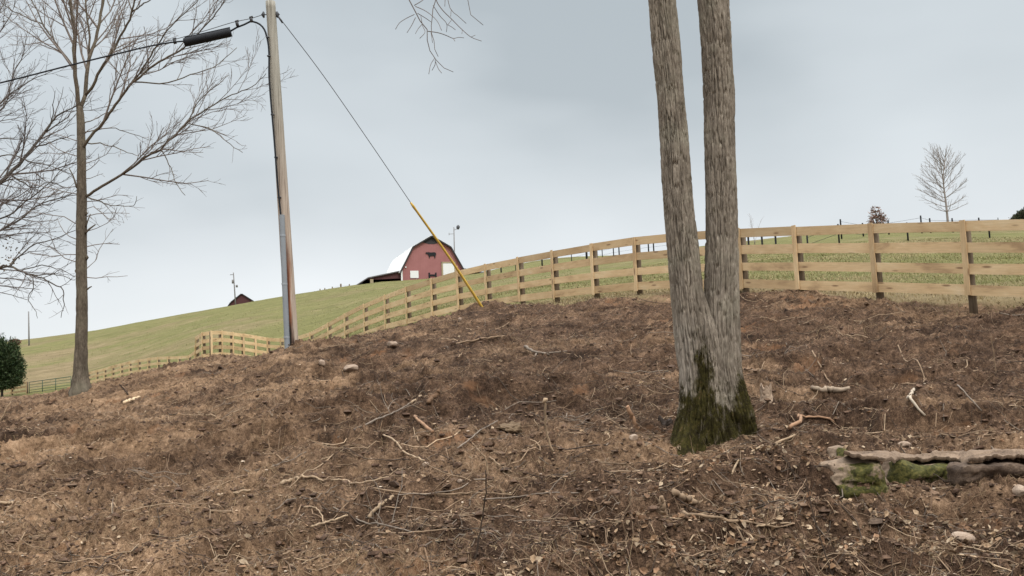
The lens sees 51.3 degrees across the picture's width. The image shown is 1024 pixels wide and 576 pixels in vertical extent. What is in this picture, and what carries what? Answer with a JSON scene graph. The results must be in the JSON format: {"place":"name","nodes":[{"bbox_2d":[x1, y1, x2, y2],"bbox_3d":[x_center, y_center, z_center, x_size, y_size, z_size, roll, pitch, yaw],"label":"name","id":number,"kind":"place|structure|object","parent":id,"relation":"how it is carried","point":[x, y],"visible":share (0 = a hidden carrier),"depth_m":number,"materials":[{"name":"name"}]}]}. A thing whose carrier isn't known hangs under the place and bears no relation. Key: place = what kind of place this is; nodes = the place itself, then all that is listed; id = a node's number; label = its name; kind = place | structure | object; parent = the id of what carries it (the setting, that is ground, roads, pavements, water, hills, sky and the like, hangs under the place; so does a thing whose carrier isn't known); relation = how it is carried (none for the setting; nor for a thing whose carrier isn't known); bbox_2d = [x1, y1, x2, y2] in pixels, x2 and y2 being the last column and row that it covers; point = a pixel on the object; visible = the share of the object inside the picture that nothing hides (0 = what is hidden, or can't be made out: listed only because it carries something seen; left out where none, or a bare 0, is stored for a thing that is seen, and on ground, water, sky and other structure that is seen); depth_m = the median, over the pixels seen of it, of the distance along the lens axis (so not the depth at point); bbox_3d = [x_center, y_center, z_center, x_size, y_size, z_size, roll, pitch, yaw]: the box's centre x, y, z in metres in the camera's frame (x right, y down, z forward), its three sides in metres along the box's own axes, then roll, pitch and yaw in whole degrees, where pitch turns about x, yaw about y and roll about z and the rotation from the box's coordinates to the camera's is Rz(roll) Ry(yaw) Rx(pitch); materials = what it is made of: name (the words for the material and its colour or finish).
{"place":"outdoors","nodes":[
{"label":"outdoors","id":0,"kind":"place"},
{"bbox_2d":[0,289,1023,575],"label":"bare ground","id":1,"kind":"structure","parent":0,"point":[842,349],"depth_m":12.75,"materials":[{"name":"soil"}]},
{"bbox_2d":[0,401,10,420],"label":"leaning stick","id":2,"kind":"object","parent":1,"relation":"on","point":[5,411],"visible":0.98,"depth_m":19.66,"materials":[{"name":"brown wood"}]},
{"bbox_2d":[0,501,19,504],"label":"fallen branch","id":3,"kind":"object","parent":1,"relation":"on","point":[6,503],"visible":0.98,"depth_m":10.81,"materials":[{"name":"brown wood"}]},
{"bbox_2d":[0,0,125,317],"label":"bare tree","id":4,"kind":"object","parent":1,"relation":"on","point":[7,175],"visible":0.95,"depth_m":24.64,"materials":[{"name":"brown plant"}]},
{"bbox_2d":[123,396,140,403],"bbox_3d":[-7.076,2.080,19.819,0.084,0.155,1.295,-2,-6,-8],"label":"wood splinter","id":5,"kind":"object","parent":1,"relation":"on","point":[129,400],"visible":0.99,"depth_m":19.73,"materials":[{"name":"beige wood"}]},
{"bbox_2d":[0,0,297,395],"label":"bare tree","id":6,"kind":"object","parent":1,"relation":"on","point":[80,382],"visible":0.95,"depth_m":23.87,"materials":[{"name":"grey plant"}]},
{"bbox_2d":[208,504,231,521],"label":"fallen branch","id":7,"kind":"object","parent":1,"relation":"on","point":[219,511],"visible":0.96,"depth_m":10.22,"materials":[{"name":"brown wood"}]},
{"bbox_2d":[217,489,250,496],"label":"fallen branch","id":8,"kind":"object","parent":1,"relation":"on","point":[236,492],"visible":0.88,"depth_m":11.04,"materials":[{"name":"brown wood"}]},
{"bbox_2d":[252,0,297,347],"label":"utility pole","id":9,"kind":"object","parent":1,"relation":"on","point":[290,336],"visible":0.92,"depth_m":22.66,"materials":[{"name":"grey wood"}]},
{"bbox_2d":[0,15,260,83],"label":"overhead cable","id":10,"kind":"object","parent":9,"relation":"attached to","point":[201,38],"visible":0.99,"depth_m":22.84,"materials":[{"name":"black plastic"}]},
{"bbox_2d":[278,16,482,306],"bbox_3d":[-2.955,-2.603,25.327,0.342,6.386,6.477,-7,-7,40],"label":"guy wire","id":11,"kind":"object","parent":9,"relation":"attached to","point":[448,256],"visible":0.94,"depth_m":26.20,"materials":[{"name":"metal"}]},
{"bbox_2d":[280,474,323,484],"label":"fallen branch","id":12,"kind":"object","parent":1,"relation":"on","point":[282,482],"visible":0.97,"depth_m":11.10,"materials":[{"name":"brown wood"}]},
{"bbox_2d":[303,506,323,521],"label":"bent twig","id":13,"kind":"object","parent":1,"relation":"on","point":[316,509],"visible":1,"depth_m":10.04,"materials":[{"name":"brown wood"}]},
{"bbox_2d":[319,360,324,365],"bbox_3d":[-3.580,1.410,20.079,0.112,0.128,0.110,1,-6,-28],"label":"rock","id":14,"kind":"object","parent":1,"relation":"on","point":[322,362],"visible":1,"depth_m":20.04,"materials":[{"name":"beige stone"}]},
{"bbox_2d":[310,515,347,527],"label":"fallen branch","id":15,"kind":"object","parent":1,"relation":"on","point":[322,523],"visible":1,"depth_m":9.82,"materials":[{"name":"brown wood"}]},
{"bbox_2d":[343,364,357,371],"bbox_3d":[-3.065,1.528,20.177,0.256,0.169,0.273,1,-7,-34],"label":"rock","id":16,"kind":"object","parent":1,"relation":"on","point":[351,367],"visible":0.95,"depth_m":20.10,"materials":[{"name":"beige stone"}]},
{"bbox_2d":[331,476,388,483],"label":"fallen branch","id":17,"kind":"object","parent":1,"relation":"on","point":[358,482],"visible":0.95,"depth_m":10.68,"materials":[{"name":"brown wood"}]},
{"bbox_2d":[333,475,413,532],"bbox_3d":[-1.246,1.917,9.619,0.220,0.486,1.454,1,-7,-31],"label":"fallen branch","id":18,"kind":"object","parent":1,"relation":"on","point":[374,522],"visible":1,"depth_m":9.63,"materials":[{"name":"brown wood"}]},
{"bbox_2d":[337,382,415,437],"bbox_3d":[-1.576,1.515,13.662,0.367,0.700,2.091,-5,-6,19],"label":"fallen branch","id":19,"kind":"object","parent":1,"relation":"on","point":[385,415],"visible":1,"depth_m":13.64,"materials":[{"name":"brown wood"}]},
{"bbox_2d":[367,495,393,518],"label":"split branch","id":20,"kind":"object","parent":1,"relation":"on","point":[375,509],"visible":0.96,"depth_m":10.02,"materials":[{"name":"brown wood"}]},
{"bbox_2d":[387,341,397,346],"bbox_3d":[-2.385,1.131,21.277,0.166,0.133,0.216,2,-7,-36],"label":"rock","id":21,"kind":"object","parent":1,"relation":"on","point":[392,343],"visible":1,"depth_m":21.22,"materials":[{"name":"beige stone"}]},
{"bbox_2d":[382,434,424,460],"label":"fallen branch","id":22,"kind":"object","parent":1,"relation":"on","point":[400,447],"visible":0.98,"depth_m":11.82,"materials":[{"name":"brown wood"}]},
{"bbox_2d":[375,527,460,533],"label":"fallen branch","id":23,"kind":"object","parent":1,"relation":"on","point":[417,531],"visible":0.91,"depth_m":9.01,"materials":[{"name":"brown wood"}]},
{"bbox_2d":[413,415,433,432],"bbox_3d":[-1.182,1.717,13.544,0.165,0.217,1.801,-1,-6,-12],"label":"root piece","id":24,"kind":"object","parent":1,"relation":"on","point":[422,423],"visible":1,"depth_m":12.89,"materials":[{"name":"brown wood"}]},
{"bbox_2d":[426,389,440,404],"bbox_3d":[-1.120,1.516,14.831,0.145,0.228,0.434,-4,-6,18],"label":"root piece","id":25,"kind":"object","parent":1,"relation":"on","point":[436,394],"visible":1,"depth_m":14.83,"materials":[{"name":"brown wood"}]},
{"bbox_2d":[373,459,520,498],"bbox_3d":[-0.613,1.994,10.241,1.434,0.654,0.222,-3,-6,0],"label":"fallen branch","id":26,"kind":"object","parent":1,"relation":"on","point":[439,494],"visible":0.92,"depth_m":10.24,"materials":[{"name":"brown wood"}]},
{"bbox_2d":[455,335,504,344],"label":"fallen branch","id":27,"kind":"object","parent":1,"relation":"on","point":[479,339],"visible":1,"depth_m":20.79,"materials":[{"name":"brown wood"}]},
{"bbox_2d":[474,470,486,558],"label":"standing twig","id":28,"kind":"object","parent":1,"relation":"on","point":[482,515],"visible":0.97,"depth_m":8.30,"materials":[{"name":"brown wood"}]},
{"bbox_2d":[478,450,488,473],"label":"standing twig","id":29,"kind":"object","parent":1,"relation":"on","point":[485,460],"visible":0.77,"depth_m":11.12,"materials":[{"name":"brown wood"}]},
{"bbox_2d":[457,403,521,448],"bbox_3d":[-0.176,1.566,12.391,0.527,0.479,1.835,-4,-6,14],"label":"fallen branch","id":30,"kind":"object","parent":1,"relation":"on","point":[480,430],"visible":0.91,"depth_m":12.45,"materials":[{"name":"brown wood"}]},
{"bbox_2d":[489,456,511,472],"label":"fallen branch","id":31,"kind":"object","parent":1,"relation":"on","point":[498,463],"visible":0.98,"depth_m":11.28,"materials":[{"name":"brown wood"}]},
{"bbox_2d":[496,421,523,433],"bbox_3d":[0.013,1.721,13.035,0.384,0.192,0.348,0,-6,-27],"label":"rock","id":32,"kind":"object","parent":1,"relation":"on","point":[512,427],"visible":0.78,"depth_m":12.93,"materials":[{"name":"beige stone"}]},
{"bbox_2d":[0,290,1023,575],"bbox_3d":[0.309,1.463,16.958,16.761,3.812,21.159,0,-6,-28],"label":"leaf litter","id":33,"kind":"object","parent":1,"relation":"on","point":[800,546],"visible":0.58,"depth_m":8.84,"materials":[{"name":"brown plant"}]},
{"bbox_2d":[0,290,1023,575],"bbox_3d":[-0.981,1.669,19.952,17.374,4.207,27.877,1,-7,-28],"label":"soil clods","id":34,"kind":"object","parent":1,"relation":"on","point":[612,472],"visible":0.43,"depth_m":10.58,"materials":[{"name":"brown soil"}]},
{"bbox_2d":[0,290,1023,575],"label":"branch litter","id":35,"kind":"object","parent":1,"relation":"on","point":[126,571],"visible":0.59,"depth_m":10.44,"materials":[{"name":"brown wood"}]},
{"bbox_2d":[0,302,1023,575],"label":"root tangles","id":36,"kind":"object","parent":1,"relation":"on","point":[496,472],"visible":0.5,"depth_m":11.08,"materials":[{"name":"brown wood"}]},
{"bbox_2d":[1,292,1022,575],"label":"wood chips","id":37,"kind":"object","parent":1,"relation":"on","point":[515,468],"visible":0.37,"depth_m":10.64,"materials":[{"name":"brown wood"}]},
{"bbox_2d":[483,489,597,499],"bbox_3d":[0.284,1.969,10.166,1.125,0.064,0.198,-2,-6,-5],"label":"fallen branch","id":38,"kind":"object","parent":1,"relation":"on","point":[531,494],"visible":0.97,"depth_m":10.19,"materials":[{"name":"brown wood"}]},
{"bbox_2d":[524,345,566,355],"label":"fallen branch","id":39,"kind":"object","parent":1,"relation":"on","point":[531,349],"visible":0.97,"depth_m":18.57,"materials":[{"name":"brown wood"}]},
{"bbox_2d":[542,398,553,451],"bbox_3d":[0.394,1.524,11.598,0.084,0.665,0.291,-4,-6,16],"label":"standing root","id":40,"kind":"object","parent":1,"relation":"on","point":[545,400],"visible":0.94,"depth_m":11.56,"materials":[{"name":"brown wood"}]},
{"bbox_2d":[396,0,757,456],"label":"twin trunk tree","id":41,"kind":"object","parent":1,"relation":"on","point":[715,404],"visible":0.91,"depth_m":12.35,"materials":[{"name":"grey plant"}]},
{"bbox_2d":[625,405,639,431],"bbox_3d":[1.435,1.574,12.666,0.190,0.374,0.069,1,-7,-32],"label":"root piece","id":42,"kind":"object","parent":1,"relation":"on","point":[631,414],"visible":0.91,"depth_m":12.65,"materials":[{"name":"brown wood"}]},
{"bbox_2d":[629,434,637,439],"bbox_3d":[1.340,1.651,11.768,0.101,0.080,0.110,-3,-6,0],"label":"rock","id":43,"kind":"object","parent":1,"relation":"on","point":[633,437],"visible":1,"depth_m":11.73,"materials":[{"name":"beige stone"}]},
{"bbox_2d":[660,495,667,515],"bbox_3d":[1.354,1.967,9.526,0.105,0.230,0.057,3,-8,-44],"label":"stump stub","id":44,"kind":"object","parent":1,"relation":"on","point":[663,504],"visible":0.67,"depth_m":9.51,"materials":[{"name":"brown wood"}]},
{"bbox_2d":[658,415,672,427],"bbox_3d":[1.928,1.706,13.470,0.276,0.222,0.252,-3,-6,0],"label":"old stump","id":45,"kind":"object","parent":1,"relation":"on","point":[663,421],"visible":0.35,"depth_m":13.40,"materials":[{"name":"brown wood"}]},
{"bbox_2d":[671,488,697,504],"bbox_3d":[1.571,1.904,9.729,0.304,0.177,0.091,2,-7,-35],"label":"log chunk","id":46,"kind":"object","parent":1,"relation":"on","point":[683,496],"visible":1,"depth_m":9.70,"materials":[{"name":"brown wood"}]},
{"bbox_2d":[681,510,792,527],"bbox_3d":[1.725,1.936,9.001,1.099,0.181,0.690,-7,-7,40],"label":"fallen branch","id":47,"kind":"object","parent":1,"relation":"on","point":[711,517],"visible":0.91,"depth_m":8.74,"materials":[{"name":"brown wood"}]},
{"bbox_2d":[729,524,753,540],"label":"fallen branch","id":48,"kind":"object","parent":1,"relation":"on","point":[750,535],"visible":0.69,"depth_m":8.62,"materials":[{"name":"brown wood"}]},
{"bbox_2d":[731,434,795,474],"bbox_3d":[2.589,1.726,11.166,0.247,0.285,2.045,-6,-7,29],"label":"fallen branch","id":49,"kind":"object","parent":1,"relation":"on","point":[753,450],"visible":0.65,"depth_m":10.77,"materials":[{"name":"brown wood"}]},
{"bbox_2d":[760,383,772,402],"bbox_3d":[3.356,1.410,14.074,0.223,0.323,0.218,-3,-6,0],"label":"broken stump","id":50,"kind":"object","parent":1,"relation":"on","point":[766,392],"visible":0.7,"depth_m":14.01,"materials":[{"name":"brown wood"}]},
{"bbox_2d":[755,522,791,527],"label":"fallen branch","id":51,"kind":"object","parent":1,"relation":"on","point":[773,523],"visible":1,"depth_m":8.85,"materials":[{"name":"brown wood"}]},
{"bbox_2d":[785,457,831,573],"bbox_3d":[2.165,1.673,7.733,0.316,0.919,0.080,-2,-6,-6],"label":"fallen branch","id":52,"kind":"object","parent":1,"relation":"on","point":[814,518],"visible":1,"depth_m":7.74,"materials":[{"name":"brown wood"}]},
{"bbox_2d":[787,414,834,429],"bbox_3d":[3.435,1.571,12.652,0.343,0.156,1.349,-7,-7,35],"label":"arched root","id":53,"kind":"object","parent":1,"relation":"on","point":[800,417],"visible":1,"depth_m":12.58,"materials":[{"name":"brown wood"}]},
{"bbox_2d":[811,350,842,386],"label":"fallen branch","id":54,"kind":"object","parent":1,"relation":"on","point":[822,370],"visible":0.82,"depth_m":15.68,"materials":[{"name":"brown wood"}]},
{"bbox_2d":[811,386,849,392],"bbox_3d":[4.318,1.368,14.463,0.529,0.112,0.108,-3,-6,0],"label":"fallen log","id":55,"kind":"object","parent":1,"relation":"on","point":[833,389],"visible":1,"depth_m":14.43,"materials":[{"name":"brown wood"}]},
{"bbox_2d":[827,445,847,457],"bbox_3d":[3.541,1.862,11.444,0.270,0.335,0.437,-3,-6,0],"label":"stone block","id":56,"kind":"object","parent":1,"relation":"on","point":[836,450],"depth_m":11.42,"materials":[{"name":"beige stone"}]},
{"bbox_2d":[818,453,890,498],"bbox_3d":[3.322,1.839,10.276,0.615,0.469,0.592,-3,-6,0],"label":"stone block","id":57,"kind":"object","parent":1,"relation":"on","point":[850,472],"depth_m":10.03,"materials":[{"name":"stone"}]},
{"bbox_2d":[868,518,882,524],"bbox_3d":[3.068,1.984,9.086,0.180,0.058,0.178,-5,-6,24],"label":"flat stone","id":58,"kind":"object","parent":1,"relation":"on","point":[875,521],"visible":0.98,"depth_m":9.02,"materials":[{"name":"grey stone"}]},
{"bbox_2d":[898,441,910,447],"bbox_3d":[4.299,1.715,11.693,0.150,0.076,0.132,-3,-6,0],"label":"rock","id":59,"kind":"object","parent":1,"relation":"on","point":[905,444],"visible":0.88,"depth_m":11.64,"materials":[{"name":"beige stone"}]},
{"bbox_2d":[898,345,924,384],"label":"fallen branch","id":60,"kind":"object","parent":1,"relation":"on","point":[909,361],"visible":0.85,"depth_m":14.92,"materials":[{"name":"brown wood"}]},
{"bbox_2d":[882,459,948,483],"bbox_3d":[4.141,1.930,11.010,0.777,0.380,0.800,-3,-6,0],"label":"stone block","id":61,"kind":"object","parent":1,"relation":"on","point":[901,471],"depth_m":10.67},
{"bbox_2d":[843,448,1023,462],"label":"stone slab","id":62,"kind":"structure","parent":61,"relation":"on","point":[961,455],"depth_m":10.54,"materials":[{"name":"beige stone"}]},
{"bbox_2d":[906,388,925,415],"bbox_3d":[4.942,1.397,13.144,0.170,0.320,1.711,-4,-6,17],"label":"root piece","id":63,"kind":"object","parent":1,"relation":"on","point":[909,397],"visible":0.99,"depth_m":12.43,"materials":[{"name":"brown wood"}]},
{"bbox_2d":[950,531,975,543],"bbox_3d":[3.817,2.125,9.067,0.214,0.099,0.226,2,-7,-37],"label":"flat stone","id":64,"kind":"object","parent":1,"relation":"on","point":[963,536],"visible":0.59,"depth_m":9.00,"materials":[{"name":"beige stone"}]},
{"bbox_2d":[957,384,981,410],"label":"fallen branch","id":65,"kind":"object","parent":1,"relation":"on","point":[961,389],"visible":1,"depth_m":12.34,"materials":[{"name":"brown wood"}]},
{"bbox_2d":[946,458,1023,485],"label":"stone slab","id":66,"kind":"object","parent":1,"relation":"on","point":[961,474],"depth_m":10.19,"materials":[{"name":"grey stone"}]},
{"bbox_2d":[991,337,995,371],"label":"standing twig","id":67,"kind":"object","parent":1,"relation":"on","point":[993,355],"visible":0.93,"depth_m":14.43,"materials":[{"name":"brown wood"}]},
{"bbox_2d":[1012,484,1023,496],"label":"rock","id":68,"kind":"object","parent":1,"relation":"on","point":[1017,490],"visible":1,"depth_m":9.91,"materials":[{"name":"beige stone"}]},
{"bbox_2d":[0,230,1023,396],"bbox_3d":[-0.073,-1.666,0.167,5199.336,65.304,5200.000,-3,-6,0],"label":"pasture hill","id":69,"kind":"structure","parent":0,"point":[99,356],"depth_m":111.77,"materials":[{"name":"green plant"}]},
{"bbox_2d":[0,333,27,396],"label":"evergreen tree","id":70,"kind":"object","parent":69,"relation":"on","point":[12,371],"visible":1,"depth_m":92.45,"materials":[{"name":"green plant"}]},
{"bbox_2d":[0,381,27,394],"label":"board fence","id":71,"kind":"object","parent":69,"relation":"on","point":[26,390],"visible":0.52,"depth_m":96.24,"materials":[{"name":"beige wood"}]},
{"bbox_2d":[9,338,20,344],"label":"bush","id":72,"kind":"object","parent":69,"relation":"on","point":[18,342],"visible":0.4,"depth_m":208.12,"materials":[{"name":"green plant"}]},
{"bbox_2d":[28,311,29,345],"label":"utility pole","id":73,"kind":"object","parent":69,"relation":"on","point":[28,331],"visible":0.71,"depth_m":205.50,"materials":[{"name":"grey wood"}]},
{"bbox_2d":[29,376,70,392],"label":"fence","id":74,"kind":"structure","parent":69,"relation":"on","point":[42,388],"depth_m":94.19,"materials":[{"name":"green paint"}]},
{"bbox_2d":[230,272,237,304],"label":"utility pole","id":75,"kind":"object","parent":69,"relation":"on","point":[233,280],"visible":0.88,"depth_m":223.21,"materials":[{"name":"grey wood"}]},
{"bbox_2d":[228,294,252,305],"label":"barn","id":76,"kind":"structure","parent":69,"relation":"on","point":[241,298],"depth_m":237.12,"materials":[{"name":"red wood"}]},
{"bbox_2d":[3,259,574,396],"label":"pasture tufts","id":77,"kind":"object","parent":69,"relation":"on","point":[313,318],"visible":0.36,"depth_m":107.29,"materials":[{"name":"green plant"}]},
{"bbox_2d":[356,235,483,284],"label":"barn","id":78,"kind":"structure","parent":69,"relation":"on","point":[427,258],"depth_m":187.35,"materials":[{"name":"red wood"}]},
{"bbox_2d":[410,271,418,277],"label":"window","id":79,"kind":"structure","parent":78,"relation":"in","point":[413,274],"depth_m":186.14,"materials":[{"name":"white paint"}]},
{"bbox_2d":[443,263,453,274],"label":"garage door","id":80,"kind":"structure","parent":78,"relation":"in","point":[448,268],"depth_m":188.06,"materials":[{"name":"white paint"}]},
{"bbox_2d":[453,225,459,251],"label":"yard light pole","id":81,"kind":"object","parent":69,"relation":"on","point":[457,226],"visible":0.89,"depth_m":206.00,"materials":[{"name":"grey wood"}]},
{"bbox_2d":[89,219,1023,382],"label":"board fence","id":82,"kind":"object","parent":69,"relation":"on","point":[966,247],"visible":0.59,"depth_m":22.80,"materials":[{"name":"beige wood"}]},
{"bbox_2d":[500,243,665,272],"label":"post and wire fence","id":83,"kind":"object","parent":69,"relation":"on","point":[586,253],"visible":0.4,"depth_m":147.95,"materials":[{"name":"black paint"}]},
{"bbox_2d":[747,236,776,244],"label":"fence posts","id":84,"kind":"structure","parent":69,"relation":"on","point":[762,240],"depth_m":97.75,"materials":[{"name":"black paint"}]},
{"bbox_2d":[866,206,889,223],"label":"tree","id":85,"kind":"object","parent":69,"relation":"on","point":[878,217],"visible":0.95,"depth_m":93.79,"materials":[{"name":"brown plant"}]},
{"bbox_2d":[806,222,990,242],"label":"post and wire fence","id":86,"kind":"object","parent":69,"relation":"on","point":[839,236],"visible":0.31,"depth_m":66.50,"materials":[{"name":"black paint"}]},
{"bbox_2d":[839,215,979,238],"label":"post and wire fence","id":87,"kind":"object","parent":69,"relation":"on","point":[905,220],"visible":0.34,"depth_m":87.81,"materials":[{"name":"black paint"}]},
{"bbox_2d":[911,143,967,221],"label":"bare tree","id":88,"kind":"object","parent":69,"relation":"on","point":[943,177],"visible":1,"depth_m":92.20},
{"bbox_2d":[1008,207,1023,219],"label":"evergreen tree","id":89,"kind":"object","parent":69,"relation":"on","point":[1019,214],"visible":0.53,"depth_m":98.60,"materials":[{"name":"green plant"}]},
{"bbox_2d":[0,0,1023,340],"label":"sky","id":90,"kind":"structure","parent":0,"point":[542,134],"materials":[{"name":"grey"}]}
]}

